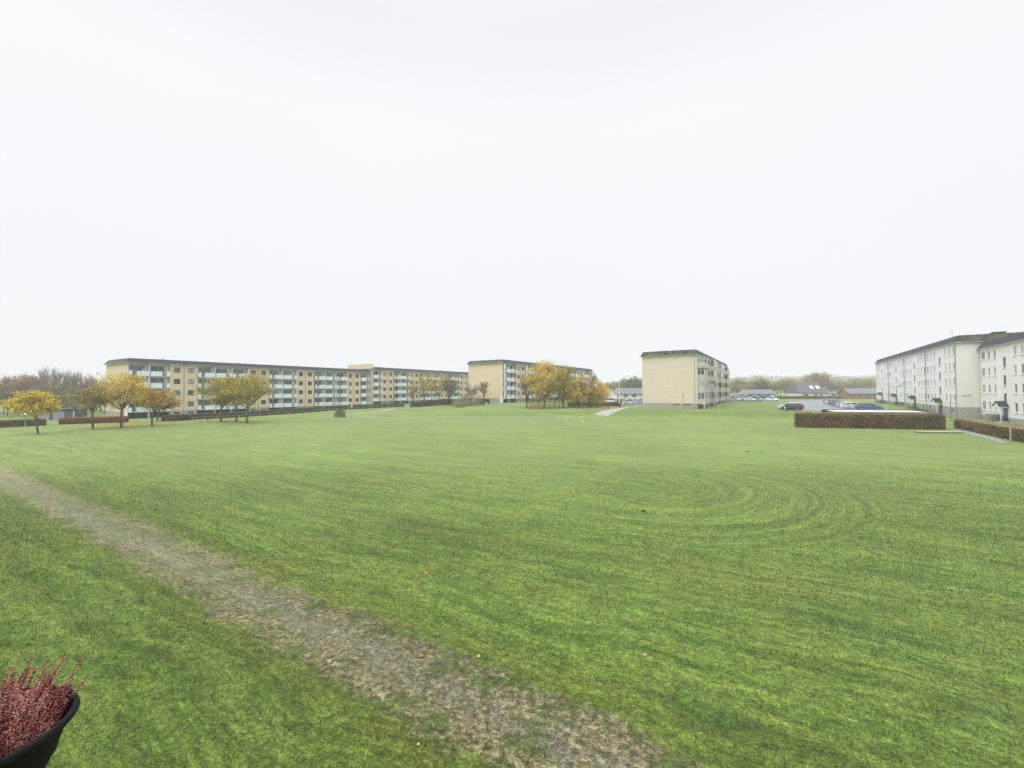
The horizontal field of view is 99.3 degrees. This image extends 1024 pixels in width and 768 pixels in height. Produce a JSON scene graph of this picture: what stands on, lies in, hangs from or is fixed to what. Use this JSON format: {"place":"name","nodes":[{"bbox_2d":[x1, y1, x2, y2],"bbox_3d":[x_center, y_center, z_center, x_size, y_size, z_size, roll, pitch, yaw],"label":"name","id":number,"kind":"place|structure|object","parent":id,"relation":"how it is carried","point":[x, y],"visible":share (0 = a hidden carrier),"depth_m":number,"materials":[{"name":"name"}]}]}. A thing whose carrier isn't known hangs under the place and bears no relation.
{"place":"outdoors","nodes":[
{"label":"outdoors","id":0,"kind":"place"},
{"bbox_2d":[328,407,412,417],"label":"gravel path","id":1,"kind":"structure","parent":0,"point":[363,413],"depth_m":111.97,"materials":[{"name":"grey gravel"}]},
{"bbox_2d":[0,386,1023,767],"bbox_3d":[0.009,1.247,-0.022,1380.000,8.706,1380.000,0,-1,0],"label":"lawn","id":2,"kind":"structure","parent":0,"point":[512,438],"depth_m":13.57,"materials":[{"name":"green plant"}]},
{"bbox_2d":[0,391,15,415],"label":"woodland tree","id":3,"kind":"object","parent":2,"relation":"on","point":[3,392],"visible":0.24,"depth_m":111.62,"materials":[{"name":"brown plant"}]},
{"bbox_2d":[0,383,16,414],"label":"woodland tree","id":4,"kind":"object","parent":2,"relation":"on","point":[2,387],"visible":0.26,"depth_m":117.76,"materials":[{"name":"brown plant"}]},
{"bbox_2d":[0,385,27,415],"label":"woodland tree","id":5,"kind":"object","parent":2,"relation":"on","point":[10,391],"visible":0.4,"depth_m":111.50,"materials":[{"name":"brown plant"}]},
{"bbox_2d":[0,374,35,412],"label":"woodland tree","id":6,"kind":"object","parent":2,"relation":"on","point":[8,381],"visible":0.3,"depth_m":128.77,"materials":[{"name":"brown plant"}]},
{"bbox_2d":[0,419,46,427],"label":"clipped hedge","id":7,"kind":"object","parent":2,"relation":"on","point":[16,423],"visible":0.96,"depth_m":77.09,"materials":[{"name":"brown plant"}]},
{"bbox_2d":[2,371,51,386],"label":"woodland tree","id":8,"kind":"object","parent":2,"relation":"on","point":[19,377],"visible":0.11,"depth_m":136.32,"materials":[{"name":"brown plant"}]},
{"bbox_2d":[13,373,50,391],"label":"woodland tree","id":9,"kind":"object","parent":2,"relation":"on","point":[28,379],"visible":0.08,"depth_m":131.66,"materials":[{"name":"brown plant"}]},
{"bbox_2d":[0,389,64,433],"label":"autumn tree","id":10,"kind":"object","parent":2,"relation":"on","point":[48,403],"visible":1,"depth_m":61.75,"materials":[{"name":"yellow plant"}]},
{"bbox_2d":[13,376,52,393],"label":"woodland tree","id":11,"kind":"object","parent":2,"relation":"on","point":[35,387],"visible":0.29,"depth_m":117.43,"materials":[{"name":"brown plant"}]},
{"bbox_2d":[28,364,67,391],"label":"woodland tree","id":12,"kind":"object","parent":2,"relation":"on","point":[42,373],"visible":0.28,"depth_m":131.23,"materials":[{"name":"grey plant"}]},
{"bbox_2d":[35,382,70,401],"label":"woodland tree","id":13,"kind":"object","parent":2,"relation":"on","point":[41,386],"visible":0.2,"depth_m":111.10,"materials":[{"name":"brown plant"}]},
{"bbox_2d":[40,366,78,403],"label":"woodland tree","id":14,"kind":"object","parent":2,"relation":"on","point":[59,375],"visible":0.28,"depth_m":127.00,"materials":[{"name":"grey plant"}]},
{"bbox_2d":[41,384,80,408],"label":"woodland tree","id":15,"kind":"object","parent":2,"relation":"on","point":[61,389],"visible":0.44,"depth_m":111.09,"materials":[{"name":"brown plant"}]},
{"bbox_2d":[35,408,88,419],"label":"garden shed","id":16,"kind":"structure","parent":2,"relation":"on","point":[64,413],"depth_m":96.48,"materials":[{"name":"wood"}]},
{"bbox_2d":[38,412,48,419],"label":"door","id":17,"kind":"structure","parent":16,"relation":"in","point":[45,416],"depth_m":96.01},
{"bbox_2d":[53,411,63,419],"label":"door","id":18,"kind":"structure","parent":16,"relation":"in","point":[59,414],"depth_m":96.36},
{"bbox_2d":[50,370,78,408],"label":"woodland tree","id":19,"kind":"object","parent":2,"relation":"on","point":[60,379],"visible":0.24,"depth_m":125.55,"materials":[{"name":"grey plant"}]},
{"bbox_2d":[57,385,86,408],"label":"woodland tree","id":20,"kind":"object","parent":2,"relation":"on","point":[70,404],"visible":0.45,"depth_m":107.05,"materials":[{"name":"brown plant"}]},
{"bbox_2d":[50,372,96,407],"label":"woodland tree","id":21,"kind":"object","parent":2,"relation":"on","point":[75,380],"visible":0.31,"depth_m":119.95,"materials":[{"name":"brown plant"}]},
{"bbox_2d":[71,371,95,388],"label":"woodland tree","id":22,"kind":"object","parent":2,"relation":"on","point":[79,378],"visible":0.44,"depth_m":121.48,"materials":[{"name":"brown plant"}]},
{"bbox_2d":[72,393,98,415],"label":"woodland tree","id":23,"kind":"object","parent":2,"relation":"on","point":[86,406],"visible":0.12,"depth_m":111.69,"materials":[{"name":"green plant"}]},
{"bbox_2d":[64,383,119,429],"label":"autumn tree","id":24,"kind":"object","parent":2,"relation":"on","point":[92,393],"visible":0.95,"depth_m":69.32,"materials":[{"name":"green plant"}]},
{"bbox_2d":[58,416,128,424],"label":"clipped hedge","id":25,"kind":"object","parent":2,"relation":"on","point":[87,420],"visible":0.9,"depth_m":84.19,"materials":[{"name":"red plant"}]},
{"bbox_2d":[82,368,156,427],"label":"autumn tree","id":26,"kind":"object","parent":2,"relation":"on","point":[119,391],"visible":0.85,"depth_m":72.84,"materials":[{"name":"yellow plant"}]},
{"bbox_2d":[128,386,180,425],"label":"autumn tree","id":27,"kind":"object","parent":2,"relation":"on","point":[166,403],"visible":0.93,"depth_m":76.18,"materials":[{"name":"yellow plant"}]},
{"bbox_2d":[144,388,189,420],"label":"autumn tree","id":28,"kind":"object","parent":2,"relation":"on","point":[173,393],"visible":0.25,"depth_m":89.92,"materials":[{"name":"yellow plant"}]},
{"bbox_2d":[76,419,276,428],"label":"fallen leaves","id":29,"kind":"object","parent":2,"relation":"on","point":[168,424],"visible":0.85,"depth_m":82.80,"materials":[{"name":"plant"}]},
{"bbox_2d":[161,414,191,420],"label":"clipped hedge","id":30,"kind":"object","parent":2,"relation":"on","point":[177,417],"visible":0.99,"depth_m":90.79,"materials":[{"name":"brown plant"}]},
{"bbox_2d":[187,375,241,421],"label":"autumn tree","id":31,"kind":"object","parent":2,"relation":"on","point":[211,395],"visible":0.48,"depth_m":84.59,"materials":[{"name":"yellow plant"}]},
{"bbox_2d":[207,375,263,421],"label":"autumn tree","id":32,"kind":"object","parent":2,"relation":"on","point":[228,380],"visible":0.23,"depth_m":84.21,"materials":[{"name":"yellow plant"}]},
{"bbox_2d":[104,358,370,418],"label":"apartment building","id":33,"kind":"structure","parent":2,"relation":"on","point":[297,386],"depth_m":120.86,"materials":[{"name":"brick"}]},
{"bbox_2d":[150,378,157,383],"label":"balcony window","id":34,"kind":"structure","parent":33,"relation":"in","point":[153,380],"depth_m":103.93,"materials":[{"name":"grey glass"}]},
{"bbox_2d":[216,371,277,422],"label":"autumn tree","id":35,"kind":"object","parent":2,"relation":"on","point":[250,390],"visible":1,"depth_m":80.52,"materials":[{"name":"yellow plant"}]},
{"bbox_2d":[192,405,397,419],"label":"post fence","id":36,"kind":"object","parent":2,"relation":"on","point":[295,411],"visible":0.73,"depth_m":114.30,"materials":[{"name":"brown wood"}]},
{"bbox_2d":[191,403,403,419],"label":"clipped hedge","id":37,"kind":"object","parent":2,"relation":"on","point":[270,412],"visible":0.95,"depth_m":113.27,"materials":[{"name":"plant"}]},
{"bbox_2d":[334,409,345,417],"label":"round bush","id":38,"kind":"object","parent":2,"relation":"on","point":[338,413],"visible":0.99,"depth_m":99.65,"materials":[{"name":"green plant"}]},
{"bbox_2d":[0,462,751,767],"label":"gravel track","id":39,"kind":"structure","parent":2,"relation":"on","point":[585,736],"depth_m":8.96,"materials":[{"name":"gravel"}]},
{"bbox_2d":[340,417,461,417],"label":"lawn edge path","id":40,"kind":"structure","parent":2,"relation":"on","point":[400,417],"depth_m":96.94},
{"bbox_2d":[348,364,468,404],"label":"apartment building","id":41,"kind":"structure","parent":2,"relation":"on","point":[389,385],"depth_m":169.02,"materials":[{"name":"brick"}]},
{"bbox_2d":[406,381,418,406],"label":"autumn tree","id":42,"kind":"object","parent":2,"relation":"on","point":[411,392],"visible":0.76,"depth_m":140.97,"materials":[{"name":"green plant"}]},
{"bbox_2d":[409,372,440,406],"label":"autumn tree","id":43,"kind":"object","parent":2,"relation":"on","point":[422,384],"visible":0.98,"depth_m":138.84,"materials":[{"name":"yellow plant"}]},
{"bbox_2d":[410,398,453,406],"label":"clipped hedge","id":44,"kind":"object","parent":2,"relation":"on","point":[432,402],"visible":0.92,"depth_m":138.94,"materials":[{"name":"brown plant"}]},
{"bbox_2d":[426,372,449,398],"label":"autumn tree","id":45,"kind":"object","parent":2,"relation":"on","point":[438,386],"visible":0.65,"depth_m":139.28,"materials":[{"name":"yellow plant"}]},
{"bbox_2d":[436,375,460,404],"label":"autumn tree","id":46,"kind":"object","parent":2,"relation":"on","point":[450,387],"visible":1,"depth_m":133.64,"materials":[{"name":"green plant"}]},
{"bbox_2d":[450,398,463,406],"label":"shrub","id":47,"kind":"object","parent":2,"relation":"on","point":[455,401],"visible":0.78,"depth_m":127.90,"materials":[{"name":"green plant"}]},
{"bbox_2d":[458,396,472,405],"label":"shrub","id":48,"kind":"object","parent":2,"relation":"on","point":[464,402],"visible":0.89,"depth_m":126.89,"materials":[{"name":"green plant"}]},
{"bbox_2d":[465,384,478,402],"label":"bare tree","id":49,"kind":"object","parent":2,"relation":"on","point":[470,391],"visible":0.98,"depth_m":132.76,"materials":[{"name":"brown plant"}]},
{"bbox_2d":[466,396,480,405],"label":"shrub","id":50,"kind":"object","parent":2,"relation":"on","point":[474,400],"visible":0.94,"depth_m":127.67,"materials":[{"name":"brown plant"}]},
{"bbox_2d":[477,381,488,397],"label":"bare tree","id":51,"kind":"object","parent":2,"relation":"on","point":[485,386],"visible":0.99,"depth_m":130.67,"materials":[{"name":"brown plant"}]},
{"bbox_2d":[518,373,535,407],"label":"bare tree","id":52,"kind":"object","parent":2,"relation":"on","point":[524,388],"visible":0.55,"depth_m":116.49,"materials":[{"name":"brown plant"}]},
{"bbox_2d":[466,359,593,402],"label":"apartment building","id":53,"kind":"structure","parent":2,"relation":"on","point":[501,377],"depth_m":139.89,"materials":[{"name":"brick"}]},
{"bbox_2d":[519,360,571,407],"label":"autumn tree","id":54,"kind":"object","parent":2,"relation":"on","point":[543,388],"visible":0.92,"depth_m":112.50,"materials":[{"name":"yellow plant"}]},
{"bbox_2d":[546,363,583,407],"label":"autumn tree","id":55,"kind":"object","parent":2,"relation":"on","point":[564,385],"visible":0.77,"depth_m":111.26,"materials":[{"name":"yellow plant"}]},
{"bbox_2d":[515,407,621,408],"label":"fallen leaves","id":56,"kind":"object","parent":2,"relation":"on","point":[567,408],"visible":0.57,"depth_m":110.03,"materials":[{"name":"orange plant"}]},
{"bbox_2d":[562,374,593,407],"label":"autumn tree","id":57,"kind":"object","parent":2,"relation":"on","point":[574,393],"visible":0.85,"depth_m":110.47,"materials":[{"name":"yellow plant"}]},
{"bbox_2d":[576,373,604,407],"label":"autumn tree","id":58,"kind":"object","parent":2,"relation":"on","point":[592,380],"visible":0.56,"depth_m":111.45,"materials":[{"name":"yellow plant"}]},
{"bbox_2d":[568,402,620,406],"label":"clipped hedge","id":59,"kind":"object","parent":2,"relation":"on","point":[609,404],"visible":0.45,"depth_m":121.42,"materials":[{"name":"brown plant"}]},
{"bbox_2d":[588,381,611,405],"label":"autumn tree","id":60,"kind":"object","parent":2,"relation":"on","point":[601,395],"visible":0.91,"depth_m":110.97,"materials":[{"name":"yellow plant"}]},
{"bbox_2d":[603,382,618,389],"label":"distant tree","id":61,"kind":"object","parent":2,"relation":"on","point":[611,385],"visible":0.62,"depth_m":253.25,"materials":[{"name":"grey plant"}]},
{"bbox_2d":[603,388,620,399],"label":"bungalow","id":62,"kind":"object","parent":2,"relation":"on","point":[614,394],"visible":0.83,"depth_m":168.36,"materials":[{"name":"white paint"}]},
{"bbox_2d":[613,378,628,387],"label":"distant tree","id":63,"kind":"object","parent":2,"relation":"on","point":[622,385],"visible":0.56,"depth_m":256.55,"materials":[{"name":"grey plant"}]},
{"bbox_2d":[613,388,641,398],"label":"bungalow","id":64,"kind":"object","parent":2,"relation":"on","point":[630,393],"visible":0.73,"depth_m":184.15,"materials":[{"name":"white paint"}]},
{"bbox_2d":[625,376,640,387],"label":"distant tree","id":65,"kind":"object","parent":2,"relation":"on","point":[636,382],"visible":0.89,"depth_m":251.19,"materials":[{"name":"green plant"}]},
{"bbox_2d":[640,349,729,408],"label":"apartment building","id":66,"kind":"structure","parent":2,"relation":"on","point":[686,379],"depth_m":102.69,"materials":[{"name":"brick"}]},
{"bbox_2d":[729,382,738,392],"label":"distant tree","id":67,"kind":"object","parent":2,"relation":"on","point":[735,385],"visible":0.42,"depth_m":245.65,"materials":[{"name":"green plant"}]},
{"bbox_2d":[730,393,746,395],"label":"garage","id":68,"kind":"structure","parent":2,"relation":"on","point":[737,394],"depth_m":203.43,"materials":[{"name":"white concrete"}]},
{"bbox_2d":[736,383,749,389],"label":"distant tree","id":69,"kind":"object","parent":2,"relation":"on","point":[742,387],"visible":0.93,"depth_m":240.24,"materials":[{"name":"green plant"}]},
{"bbox_2d":[737,389,776,395],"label":"bungalow","id":70,"kind":"object","parent":2,"relation":"on","point":[766,392],"visible":0.6,"depth_m":208.85,"materials":[{"name":"concrete"}]},
{"bbox_2d":[751,378,771,389],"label":"distant tree","id":71,"kind":"object","parent":2,"relation":"on","point":[760,387],"visible":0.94,"depth_m":239.48,"materials":[{"name":"green plant"}]},
{"bbox_2d":[772,380,786,395],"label":"distant tree","id":72,"kind":"object","parent":2,"relation":"on","point":[776,384],"visible":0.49,"depth_m":245.40,"materials":[{"name":"brown plant"}]},
{"bbox_2d":[774,378,792,395],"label":"distant tree","id":73,"kind":"object","parent":2,"relation":"on","point":[787,383],"visible":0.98,"depth_m":238.86,"materials":[{"name":"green plant"}]},
{"bbox_2d":[738,396,841,398],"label":"clipped hedge","id":74,"kind":"object","parent":2,"relation":"on","point":[805,397],"visible":0.54,"depth_m":194.99,"materials":[{"name":"brown plant"}]},
{"bbox_2d":[730,374,875,384],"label":"distant wood","id":75,"kind":"object","parent":2,"relation":"on","point":[854,378],"visible":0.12,"depth_m":507.82,"materials":[{"name":"green plant"}]},
{"bbox_2d":[785,382,827,395],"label":"house","id":76,"kind":"structure","parent":2,"relation":"on","point":[807,389],"depth_m":201.98,"materials":[{"name":"tile"}]},
{"bbox_2d":[801,371,832,387],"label":"distant tree","id":77,"kind":"object","parent":2,"relation":"on","point":[811,376],"visible":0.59,"depth_m":260.66,"materials":[{"name":"brown plant"}]},
{"bbox_2d":[809,373,830,388],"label":"distant tree","id":78,"kind":"object","parent":2,"relation":"on","point":[822,382],"visible":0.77,"depth_m":256.31,"materials":[{"name":"brown plant"}]},
{"bbox_2d":[819,377,834,390],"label":"distant tree","id":79,"kind":"object","parent":2,"relation":"on","point":[827,385],"visible":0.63,"depth_m":257.03,"materials":[{"name":"brown plant"}]},
{"bbox_2d":[827,392,837,395],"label":"bungalow","id":80,"kind":"object","parent":2,"relation":"on","point":[831,394],"visible":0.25,"depth_m":203.00,"materials":[{"name":"white"}]},
{"bbox_2d":[846,379,863,387],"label":"distant tree","id":81,"kind":"object","parent":2,"relation":"on","point":[856,385],"visible":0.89,"depth_m":253.14,"materials":[{"name":"green plant"}]},
{"bbox_2d":[836,388,876,398],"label":"bungalow","id":82,"kind":"object","parent":2,"relation":"on","point":[856,393],"visible":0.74,"depth_m":187.19,"materials":[{"name":"red brick"}]},
{"bbox_2d":[857,377,874,387],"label":"distant tree","id":83,"kind":"object","parent":2,"relation":"on","point":[866,382],"visible":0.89,"depth_m":252.04,"materials":[{"name":"green plant"}]},
{"bbox_2d":[794,411,947,429],"bbox_3d":[51.050,5.232,62.767,17.995,2.548,2.303,-1,-1,18],"label":"clipped hedge","id":84,"kind":"object","parent":2,"relation":"on","point":[911,420],"visible":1,"depth_m":61.91,"materials":[{"name":"brown plant"}]},
{"bbox_2d":[822,409,926,413],"bbox_3d":[54.021,5.360,65.267,11.500,2.840,4.660,-1,-1,20],"label":"bike shelter","id":85,"kind":"object","parent":2,"relation":"on","point":[868,411],"visible":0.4,"depth_m":64.56,"materials":[{"name":"metal"}]},
{"bbox_2d":[914,431,962,433],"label":"wooden deck","id":86,"kind":"structure","parent":2,"relation":"on","point":[944,432],"depth_m":54.52,"materials":[{"name":"brown wood"}]},
{"bbox_2d":[875,332,1019,418],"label":"apartment building","id":87,"kind":"structure","parent":2,"relation":"on","point":[935,377],"depth_m":83.84,"materials":[{"name":"white paint"}]},
{"bbox_2d":[950,395,971,420],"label":"street lamp","id":88,"kind":"object","parent":2,"relation":"on","point":[950,403],"visible":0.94,"depth_m":67.92,"materials":[{"name":"grey metal"}]},
{"bbox_2d":[952,417,1023,442],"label":"clipped hedge","id":89,"kind":"object","parent":2,"relation":"on","point":[995,429],"visible":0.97,"depth_m":51.59,"materials":[{"name":"brown plant"}]},
{"bbox_2d":[976,332,1023,424],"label":"apartment building","id":90,"kind":"structure","parent":2,"relation":"on","point":[1002,373],"depth_m":66.33,"materials":[{"name":"white paint"}]},
{"bbox_2d":[1003,408,1007,420],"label":"door","id":91,"kind":"structure","parent":90,"relation":"in","point":[1005,410],"depth_m":66.03,"materials":[{"name":"grey glass"}]},
{"bbox_2d":[1009,427,1011,443],"bbox_3d":[50.407,5.260,44.008,0.157,1.940,0.157,0,-1,3],"label":"wooden post","id":92,"kind":"object","parent":2,"relation":"on","point":[1010,436],"visible":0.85,"depth_m":43.97,"materials":[{"name":"brown wood"}]},
{"bbox_3d":[-3.771,-1.357,-6.116,97.040,14.750,14.140,-1,-1,31],"label":"apartment building","id":93,"kind":"object","parent":2,"relation":"on","visible":0},
{"bbox_2d":[0,652,87,767],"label":"hanging planter","id":94,"kind":"object","parent":93,"relation":"hanging from","point":[35,720],"visible":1,"depth_m":1.02,"materials":[{"name":"black plastic"}]},
{"bbox_2d":[0,0,1023,387],"label":"sky","id":95,"kind":"structure","parent":0,"point":[785,188],"materials":[{"name":"white"}]},
{"bbox_2d":[603,398,615,401],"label":"parked car","id":96,"kind":"object","parent":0,"point":[610,400],"visible":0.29,"depth_m":139.09,"materials":[{"name":"white paint"}]},
{"bbox_2d":[595,406,639,415],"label":"paved path","id":97,"kind":"structure","parent":0,"point":[608,412],"depth_m":99.58,"materials":[{"name":"grey concrete"}]},
{"bbox_2d":[622,400,636,403],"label":"parked car","id":98,"kind":"object","parent":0,"point":[627,401],"visible":0.94,"depth_m":132.15,"materials":[{"name":"silver paint"}]},
{"bbox_2d":[730,396,740,400],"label":"parked car","id":99,"kind":"object","parent":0,"point":[734,398],"visible":0.9,"depth_m":159.14,"materials":[{"name":"silver paint"}]},
{"bbox_2d":[751,396,763,400],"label":"parked car","id":100,"kind":"object","parent":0,"point":[757,398],"visible":0.68,"depth_m":158.82,"materials":[{"name":"paint"}]},
{"bbox_2d":[765,396,778,400],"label":"parked car","id":101,"kind":"object","parent":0,"point":[771,398],"visible":0.99,"depth_m":159.30,"materials":[{"name":"white paint"}]},
{"bbox_2d":[798,401,887,410],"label":"car park","id":102,"kind":"structure","parent":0,"point":[814,405],"depth_m":107.67,"materials":[{"name":"grey asphalt"}]},
{"bbox_2d":[779,403,801,410],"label":"parked car","id":103,"kind":"object","parent":102,"relation":"on","point":[793,406],"visible":0.92,"depth_m":91.13,"materials":[{"name":"black paint"}]},
{"bbox_2d":[843,402,856,408],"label":"parked car","id":104,"kind":"object","parent":102,"relation":"on","point":[848,405],"visible":0.44,"depth_m":96.90,"materials":[{"name":"silver paint"}]},
{"bbox_2d":[854,403,883,409],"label":"parked car","id":105,"kind":"object","parent":102,"relation":"on","point":[860,406],"visible":0.96,"depth_m":90.48,"materials":[{"name":"blue paint"}]},
{"bbox_2d":[949,429,1009,443],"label":"side path","id":106,"kind":"structure","parent":0,"point":[984,436],"depth_m":51.49,"materials":[{"name":"grey concrete"}]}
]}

